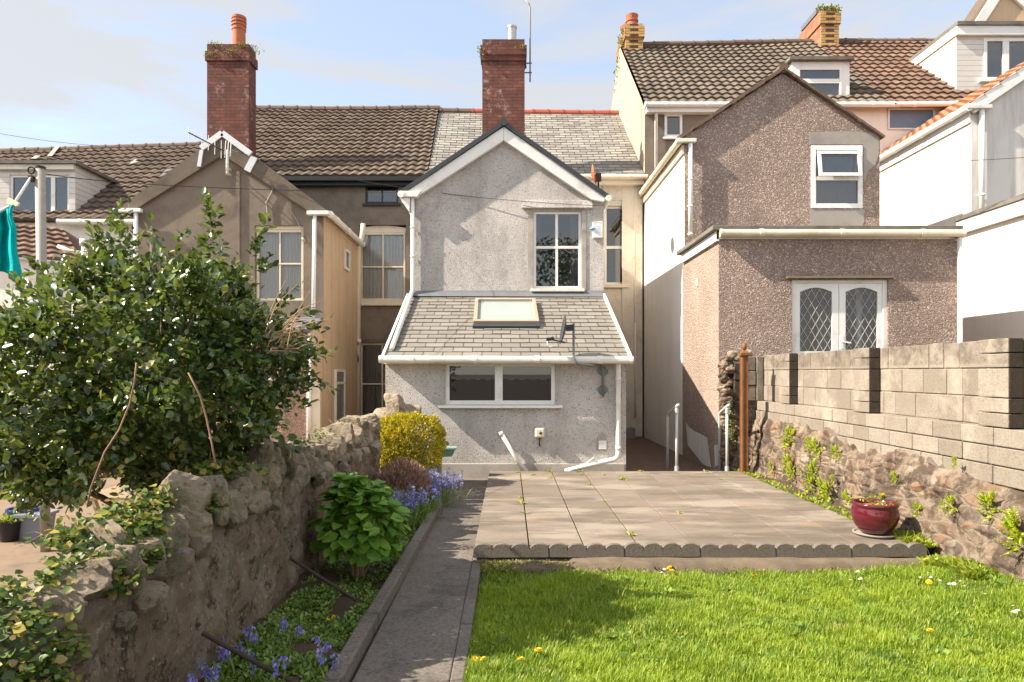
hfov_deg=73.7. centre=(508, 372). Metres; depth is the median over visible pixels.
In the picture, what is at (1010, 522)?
fern
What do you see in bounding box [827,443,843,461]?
fern
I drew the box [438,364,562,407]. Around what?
window
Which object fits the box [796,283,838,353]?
door
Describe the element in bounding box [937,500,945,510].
fern
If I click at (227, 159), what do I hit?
tv aerial
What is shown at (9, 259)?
garment
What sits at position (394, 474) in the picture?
heather
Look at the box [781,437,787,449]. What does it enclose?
fern
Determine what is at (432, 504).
bluebells
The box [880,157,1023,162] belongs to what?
overhead wire
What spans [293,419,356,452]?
ivy
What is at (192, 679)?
bluebells
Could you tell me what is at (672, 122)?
window
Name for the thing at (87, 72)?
sky
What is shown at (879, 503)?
pot plant
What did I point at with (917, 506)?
fern
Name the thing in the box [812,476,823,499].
fern
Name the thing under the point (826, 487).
fern
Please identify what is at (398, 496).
bluebells
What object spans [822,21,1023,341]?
terraced house
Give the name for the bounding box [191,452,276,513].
ivy
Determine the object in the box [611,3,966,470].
terraced house
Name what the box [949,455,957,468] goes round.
fern
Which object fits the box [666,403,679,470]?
handrail
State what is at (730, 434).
ivy
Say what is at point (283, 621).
bluebells
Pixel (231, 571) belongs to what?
stone wall
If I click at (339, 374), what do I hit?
window
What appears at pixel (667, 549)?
edging stone
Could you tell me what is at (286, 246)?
window
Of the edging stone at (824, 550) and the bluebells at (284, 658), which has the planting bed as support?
the bluebells at (284, 658)
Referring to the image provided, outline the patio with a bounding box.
[475,471,906,559]
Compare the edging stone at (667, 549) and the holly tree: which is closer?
the holly tree
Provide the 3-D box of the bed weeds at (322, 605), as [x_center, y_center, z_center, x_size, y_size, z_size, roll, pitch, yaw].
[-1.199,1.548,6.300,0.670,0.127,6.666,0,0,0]
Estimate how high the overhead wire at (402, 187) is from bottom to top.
1.182 m
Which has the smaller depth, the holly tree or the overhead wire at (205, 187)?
the holly tree
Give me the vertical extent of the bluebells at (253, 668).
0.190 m
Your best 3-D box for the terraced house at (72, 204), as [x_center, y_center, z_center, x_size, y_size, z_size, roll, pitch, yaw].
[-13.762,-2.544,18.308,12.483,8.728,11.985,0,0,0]
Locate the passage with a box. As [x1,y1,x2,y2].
[626,437,712,471]
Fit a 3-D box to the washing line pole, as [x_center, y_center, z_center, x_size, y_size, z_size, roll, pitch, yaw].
[-4.291,-0.123,6.242,0.185,3.527,0.105,0,0,0]
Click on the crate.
(31, 525)
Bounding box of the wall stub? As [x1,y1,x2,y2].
[717,349,762,470]
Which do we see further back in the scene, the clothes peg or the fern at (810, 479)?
the fern at (810, 479)
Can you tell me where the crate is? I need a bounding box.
[12,510,58,539]
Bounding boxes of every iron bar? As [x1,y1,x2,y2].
[201,631,296,681]
[290,557,356,601]
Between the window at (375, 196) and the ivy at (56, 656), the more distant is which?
the window at (375, 196)
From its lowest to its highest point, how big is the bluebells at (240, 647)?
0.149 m
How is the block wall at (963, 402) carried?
on the stone wall at (965, 530)
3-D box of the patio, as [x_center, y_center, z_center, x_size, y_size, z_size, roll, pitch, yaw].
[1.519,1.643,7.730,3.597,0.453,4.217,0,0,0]
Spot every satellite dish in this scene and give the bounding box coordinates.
[546,314,607,396]
[591,164,600,186]
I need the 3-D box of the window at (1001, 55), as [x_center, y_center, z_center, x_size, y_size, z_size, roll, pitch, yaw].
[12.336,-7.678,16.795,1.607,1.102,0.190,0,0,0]
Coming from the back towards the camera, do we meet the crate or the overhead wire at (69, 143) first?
the overhead wire at (69, 143)
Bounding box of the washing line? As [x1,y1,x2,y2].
[0,177,30,212]
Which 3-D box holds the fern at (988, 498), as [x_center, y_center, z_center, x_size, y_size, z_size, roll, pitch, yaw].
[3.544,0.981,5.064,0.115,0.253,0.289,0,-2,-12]
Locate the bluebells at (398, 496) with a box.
[372,484,440,530]
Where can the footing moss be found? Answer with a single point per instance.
(480, 564)
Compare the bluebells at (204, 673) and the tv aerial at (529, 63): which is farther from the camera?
the tv aerial at (529, 63)
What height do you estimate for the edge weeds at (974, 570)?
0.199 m
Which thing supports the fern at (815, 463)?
attached to the stone wall at (965, 530)
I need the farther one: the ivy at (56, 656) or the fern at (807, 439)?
the fern at (807, 439)
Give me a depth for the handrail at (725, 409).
9.89 m
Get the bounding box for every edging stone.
[473,543,548,557]
[549,542,623,557]
[624,542,699,556]
[699,543,775,557]
[774,542,850,557]
[849,542,926,556]
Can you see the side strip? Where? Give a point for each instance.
(836, 503)
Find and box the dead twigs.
[265,277,331,353]
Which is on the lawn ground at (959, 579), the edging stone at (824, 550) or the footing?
the footing
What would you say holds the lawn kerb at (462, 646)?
on the lawn ground at (959, 579)
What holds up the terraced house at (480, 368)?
on the ground
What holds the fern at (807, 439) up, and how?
attached to the stone wall at (965, 530)
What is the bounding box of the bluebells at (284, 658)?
[272,652,296,681]
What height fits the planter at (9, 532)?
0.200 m
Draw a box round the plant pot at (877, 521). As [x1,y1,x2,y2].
[850,498,899,538]
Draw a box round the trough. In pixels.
[427,446,456,482]
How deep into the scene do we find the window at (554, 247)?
13.11 m
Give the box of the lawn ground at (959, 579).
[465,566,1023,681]
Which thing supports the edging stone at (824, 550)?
on the footing
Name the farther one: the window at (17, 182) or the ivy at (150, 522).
the window at (17, 182)
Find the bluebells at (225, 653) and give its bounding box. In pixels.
[208,642,239,676]
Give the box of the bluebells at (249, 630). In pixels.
[229,624,272,656]
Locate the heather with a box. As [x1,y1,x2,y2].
[374,457,432,498]
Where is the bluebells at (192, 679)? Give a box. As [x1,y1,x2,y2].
[187,664,233,681]
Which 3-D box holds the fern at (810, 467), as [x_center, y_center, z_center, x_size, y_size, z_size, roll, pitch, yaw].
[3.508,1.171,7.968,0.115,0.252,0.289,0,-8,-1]
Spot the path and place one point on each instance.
(416, 638)
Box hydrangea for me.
[307,472,412,576]
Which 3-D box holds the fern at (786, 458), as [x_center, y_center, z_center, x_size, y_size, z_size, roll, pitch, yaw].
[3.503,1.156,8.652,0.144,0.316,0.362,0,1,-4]
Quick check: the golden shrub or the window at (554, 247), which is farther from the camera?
the window at (554, 247)
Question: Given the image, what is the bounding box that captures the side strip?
[730,469,902,530]
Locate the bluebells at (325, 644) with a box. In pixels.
[306,635,337,665]
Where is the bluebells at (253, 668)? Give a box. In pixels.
[231,648,278,681]
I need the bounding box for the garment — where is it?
[0,205,21,280]
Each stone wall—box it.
[0,413,381,681]
[748,403,1023,583]
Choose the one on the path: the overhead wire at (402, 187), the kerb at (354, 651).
the kerb at (354, 651)
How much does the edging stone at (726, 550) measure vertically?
0.109 m
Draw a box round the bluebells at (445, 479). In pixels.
[401,465,472,504]
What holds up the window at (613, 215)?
in the terraced house at (480, 368)
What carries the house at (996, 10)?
on the ground
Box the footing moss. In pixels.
[478,558,903,573]
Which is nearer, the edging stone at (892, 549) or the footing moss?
the footing moss
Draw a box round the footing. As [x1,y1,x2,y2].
[477,556,925,575]
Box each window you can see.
[10,175,68,222]
[256,230,302,300]
[334,369,345,422]
[344,248,349,271]
[361,233,405,305]
[361,343,385,415]
[362,187,400,205]
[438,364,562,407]
[531,211,584,291]
[604,207,628,287]
[662,114,681,139]
[798,68,841,94]
[811,145,862,207]
[888,108,934,129]
[978,38,1023,82]
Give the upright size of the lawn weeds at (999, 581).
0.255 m
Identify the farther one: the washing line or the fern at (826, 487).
the fern at (826, 487)
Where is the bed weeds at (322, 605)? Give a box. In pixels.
[205,483,443,681]
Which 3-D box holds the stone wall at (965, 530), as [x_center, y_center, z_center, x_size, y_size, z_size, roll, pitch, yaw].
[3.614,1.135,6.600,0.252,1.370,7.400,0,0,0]
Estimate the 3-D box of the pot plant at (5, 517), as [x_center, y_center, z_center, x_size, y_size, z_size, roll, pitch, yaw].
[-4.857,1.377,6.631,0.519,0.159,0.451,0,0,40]
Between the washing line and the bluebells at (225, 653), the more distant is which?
the washing line
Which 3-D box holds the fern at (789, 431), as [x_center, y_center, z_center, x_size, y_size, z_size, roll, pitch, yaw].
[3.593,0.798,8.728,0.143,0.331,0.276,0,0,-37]
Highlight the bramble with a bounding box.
[86,363,216,505]
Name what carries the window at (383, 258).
in the terraced house at (345, 257)
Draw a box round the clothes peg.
[6,198,19,206]
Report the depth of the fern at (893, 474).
6.33 m
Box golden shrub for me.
[379,410,448,492]
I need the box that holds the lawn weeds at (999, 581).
[492,572,1023,681]
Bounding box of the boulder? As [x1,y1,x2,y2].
[373,393,426,472]
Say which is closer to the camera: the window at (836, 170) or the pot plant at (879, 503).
the pot plant at (879, 503)
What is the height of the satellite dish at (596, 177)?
0.456 m
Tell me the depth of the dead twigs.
3.99 m
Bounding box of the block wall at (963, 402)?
[756,338,1023,491]
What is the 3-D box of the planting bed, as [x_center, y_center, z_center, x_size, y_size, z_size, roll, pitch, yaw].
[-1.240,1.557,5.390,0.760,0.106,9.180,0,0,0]
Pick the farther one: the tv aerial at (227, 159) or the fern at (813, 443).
the tv aerial at (227, 159)
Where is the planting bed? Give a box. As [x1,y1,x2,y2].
[198,482,444,681]
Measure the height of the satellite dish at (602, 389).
1.194 m
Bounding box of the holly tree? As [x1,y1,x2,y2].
[0,186,340,523]
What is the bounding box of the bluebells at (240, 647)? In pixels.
[222,636,257,660]
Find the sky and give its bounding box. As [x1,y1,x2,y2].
[0,0,977,147]
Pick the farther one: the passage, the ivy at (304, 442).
the passage
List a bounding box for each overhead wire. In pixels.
[0,133,134,147]
[47,174,397,192]
[232,150,603,205]
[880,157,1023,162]
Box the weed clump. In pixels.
[893,528,935,551]
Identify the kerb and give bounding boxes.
[322,489,449,681]
[450,558,480,681]
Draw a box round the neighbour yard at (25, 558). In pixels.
[0,473,190,589]
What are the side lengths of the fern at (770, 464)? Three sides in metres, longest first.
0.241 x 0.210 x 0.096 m
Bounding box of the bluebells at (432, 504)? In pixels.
[400,485,449,517]
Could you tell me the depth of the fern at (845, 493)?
7.11 m
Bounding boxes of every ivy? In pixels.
[0,569,91,681]
[2,482,181,599]
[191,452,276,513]
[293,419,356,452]
[721,401,736,445]
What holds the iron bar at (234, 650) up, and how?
on the planting bed
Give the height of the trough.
0.508 m
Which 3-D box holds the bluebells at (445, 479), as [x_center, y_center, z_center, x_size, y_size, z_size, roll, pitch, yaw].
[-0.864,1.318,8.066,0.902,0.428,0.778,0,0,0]
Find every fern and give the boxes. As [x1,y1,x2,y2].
[767,458,772,473]
[777,452,793,475]
[780,425,797,447]
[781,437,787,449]
[784,461,794,479]
[799,472,814,494]
[802,434,809,451]
[803,463,816,482]
[804,435,824,459]
[809,458,819,474]
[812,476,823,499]
[818,477,830,501]
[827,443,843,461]
[840,489,852,505]
[888,469,897,484]
[910,500,922,517]
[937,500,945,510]
[942,493,957,515]
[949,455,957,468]
[971,488,1005,520]
[991,504,1023,555]
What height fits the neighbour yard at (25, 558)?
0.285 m
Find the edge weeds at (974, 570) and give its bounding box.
[730,467,998,580]
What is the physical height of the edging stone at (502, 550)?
0.109 m
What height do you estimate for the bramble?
0.665 m
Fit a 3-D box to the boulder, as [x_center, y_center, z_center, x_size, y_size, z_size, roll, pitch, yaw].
[-1.556,0.924,9.234,0.884,1.308,0.693,0,0,0]
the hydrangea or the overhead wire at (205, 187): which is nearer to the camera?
the hydrangea
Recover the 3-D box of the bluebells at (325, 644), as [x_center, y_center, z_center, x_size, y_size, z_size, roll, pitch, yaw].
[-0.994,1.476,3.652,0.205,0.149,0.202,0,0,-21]
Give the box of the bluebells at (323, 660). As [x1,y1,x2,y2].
[309,644,339,681]
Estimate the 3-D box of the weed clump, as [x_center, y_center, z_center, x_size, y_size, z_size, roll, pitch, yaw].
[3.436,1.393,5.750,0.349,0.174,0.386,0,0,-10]
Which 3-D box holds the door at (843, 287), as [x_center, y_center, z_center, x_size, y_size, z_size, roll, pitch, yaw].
[5.375,-0.446,10.422,0.659,1.833,0.095,0,0,0]
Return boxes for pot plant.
[0,507,35,523]
[860,495,897,505]
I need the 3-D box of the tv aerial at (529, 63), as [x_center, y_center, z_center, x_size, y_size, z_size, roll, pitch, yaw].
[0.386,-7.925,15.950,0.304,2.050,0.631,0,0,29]
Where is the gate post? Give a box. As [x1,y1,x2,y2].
[737,343,750,472]
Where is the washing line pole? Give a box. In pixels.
[27,165,50,551]
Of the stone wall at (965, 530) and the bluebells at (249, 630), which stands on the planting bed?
the bluebells at (249, 630)
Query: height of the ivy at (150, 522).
0.389 m
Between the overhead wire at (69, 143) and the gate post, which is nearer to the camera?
the gate post
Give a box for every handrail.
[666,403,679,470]
[718,403,730,470]
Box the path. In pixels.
[352,478,487,681]
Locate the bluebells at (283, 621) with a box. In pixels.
[274,615,306,646]
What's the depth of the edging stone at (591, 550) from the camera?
5.56 m
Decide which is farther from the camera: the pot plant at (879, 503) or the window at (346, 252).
the window at (346, 252)
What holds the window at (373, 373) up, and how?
in the terraced house at (345, 257)
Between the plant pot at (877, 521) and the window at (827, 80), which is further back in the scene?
the window at (827, 80)
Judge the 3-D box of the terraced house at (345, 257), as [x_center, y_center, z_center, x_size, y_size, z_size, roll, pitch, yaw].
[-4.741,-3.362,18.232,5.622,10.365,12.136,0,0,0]
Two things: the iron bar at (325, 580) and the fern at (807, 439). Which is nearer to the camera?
the iron bar at (325, 580)
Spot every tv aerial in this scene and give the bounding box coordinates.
[188,130,231,175]
[525,0,531,81]
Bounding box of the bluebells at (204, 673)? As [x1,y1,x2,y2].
[196,658,234,681]
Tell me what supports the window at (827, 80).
in the terraced house at (764, 232)
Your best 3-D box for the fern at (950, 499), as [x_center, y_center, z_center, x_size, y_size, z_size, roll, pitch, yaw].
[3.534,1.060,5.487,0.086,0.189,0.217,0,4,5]
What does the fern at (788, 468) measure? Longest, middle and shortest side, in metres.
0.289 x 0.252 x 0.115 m
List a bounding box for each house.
[0,141,202,431]
[109,14,439,455]
[378,24,647,478]
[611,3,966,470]
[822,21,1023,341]
[964,0,1023,20]
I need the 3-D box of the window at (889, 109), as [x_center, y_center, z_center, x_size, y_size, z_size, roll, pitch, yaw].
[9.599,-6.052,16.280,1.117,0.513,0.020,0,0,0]
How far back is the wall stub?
10.17 m
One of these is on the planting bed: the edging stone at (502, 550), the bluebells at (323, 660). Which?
the bluebells at (323, 660)
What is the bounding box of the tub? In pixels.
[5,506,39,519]
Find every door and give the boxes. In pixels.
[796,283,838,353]
[839,283,881,349]
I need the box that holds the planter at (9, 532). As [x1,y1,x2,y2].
[0,520,21,542]

